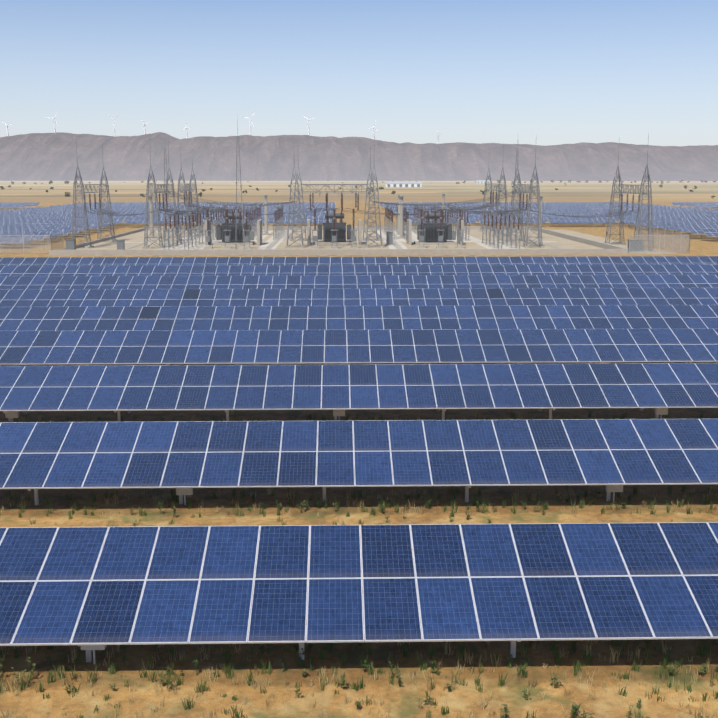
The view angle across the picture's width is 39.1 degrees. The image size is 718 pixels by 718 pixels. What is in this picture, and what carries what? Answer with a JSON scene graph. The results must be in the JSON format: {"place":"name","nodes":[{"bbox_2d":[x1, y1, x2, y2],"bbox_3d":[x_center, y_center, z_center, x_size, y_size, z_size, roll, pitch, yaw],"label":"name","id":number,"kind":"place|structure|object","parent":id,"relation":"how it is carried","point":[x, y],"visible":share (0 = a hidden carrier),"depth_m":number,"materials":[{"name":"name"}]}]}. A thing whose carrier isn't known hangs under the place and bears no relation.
{"place":"outdoors","nodes":[
{"label":"outdoors","id":0,"kind":"place"},
{"bbox_2d":[0,181,717,717],"bbox_3d":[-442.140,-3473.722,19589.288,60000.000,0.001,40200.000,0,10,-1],"label":"ground","id":1,"kind":"structure","parent":0,"point":[400,701],"depth_m":25.35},
{"bbox_2d":[0,226,690,252],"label":"chain link fence","id":2,"kind":"object","parent":1,"relation":"on","point":[637,236],"visible":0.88,"depth_m":117.08,"materials":[{"name":"metal"}]},
{"bbox_2d":[3,310,691,663],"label":"panel support posts","id":3,"kind":"object","parent":1,"relation":"on","point":[11,415],"visible":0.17,"depth_m":26.82,"materials":[{"name":"metal"}]},
{"bbox_2d":[0,256,717,645],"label":"solar array","id":4,"kind":"object","parent":3,"relation":"on","point":[450,324],"visible":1,"depth_m":28.18,"materials":[{"name":"blue glass"}]},
{"bbox_2d":[0,179,715,197],"bbox_3d":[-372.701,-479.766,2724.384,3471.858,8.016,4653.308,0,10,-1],"label":"scrub trees","id":5,"kind":"object","parent":1,"relation":"on","point":[200,193],"visible":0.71,"depth_m":1030.22,"materials":[{"name":"green plant"}]},
{"bbox_2d":[0,202,717,247],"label":"solar array","id":6,"kind":"object","parent":1,"relation":"on","point":[57,219],"visible":0.58,"depth_m":206.51,"materials":[{"name":"glass"}]},
{"bbox_2d":[0,347,717,717],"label":"grass tufts","id":7,"kind":"object","parent":1,"relation":"on","point":[520,673],"visible":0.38,"depth_m":18.03,"materials":[{"name":"plant"}]},
{"bbox_2d":[0,132,717,180],"bbox_3d":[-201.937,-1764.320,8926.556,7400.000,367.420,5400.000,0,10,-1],"label":"mountain ridge","id":8,"kind":"structure","parent":0,"point":[56,156],"depth_m":6853.81,"materials":[{"name":"grey stone"}]},
{"bbox_2d":[2,112,442,143],"bbox_3d":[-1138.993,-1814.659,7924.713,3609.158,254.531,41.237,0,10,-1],"label":"wind turbines","id":9,"kind":"object","parent":8,"relation":"on","point":[186,127],"visible":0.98,"depth_m":7920.08,"materials":[{"name":"white metal"}]},
{"bbox_2d":[0,0,717,145],"label":"sky","id":10,"kind":"structure","parent":0,"point":[533,72],"materials":[{"name":"blue"}]},
{"bbox_2d":[49,226,675,254],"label":"substation gravel pad","id":11,"kind":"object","parent":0,"point":[571,242],"depth_m":129.51,"materials":[{"name":"gravel"}]},
{"bbox_2d":[65,119,644,252],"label":"substation equipment","id":12,"kind":"object","parent":11,"relation":"on","point":[437,230],"visible":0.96,"depth_m":133.26,"materials":[{"name":"metal"}]},
{"bbox_2d":[71,134,655,251],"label":"lattice towers","id":13,"kind":"structure","parent":11,"relation":"on","point":[187,187],"depth_m":131.20,"materials":[{"name":"metal"}]},
{"bbox_2d":[385,180,489,186],"bbox_3d":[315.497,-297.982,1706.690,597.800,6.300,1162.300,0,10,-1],"label":"distant buildings","id":14,"kind":"structure","parent":0,"point":[403,184],"depth_m":1129.32,"materials":[{"name":"white"}]},
{"bbox_2d":[492,171,717,180],"bbox_3d":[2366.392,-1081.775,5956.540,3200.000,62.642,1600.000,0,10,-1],"label":"foothill ridge","id":15,"kind":"structure","parent":0,"point":[693,176],"depth_m":5505.69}
]}

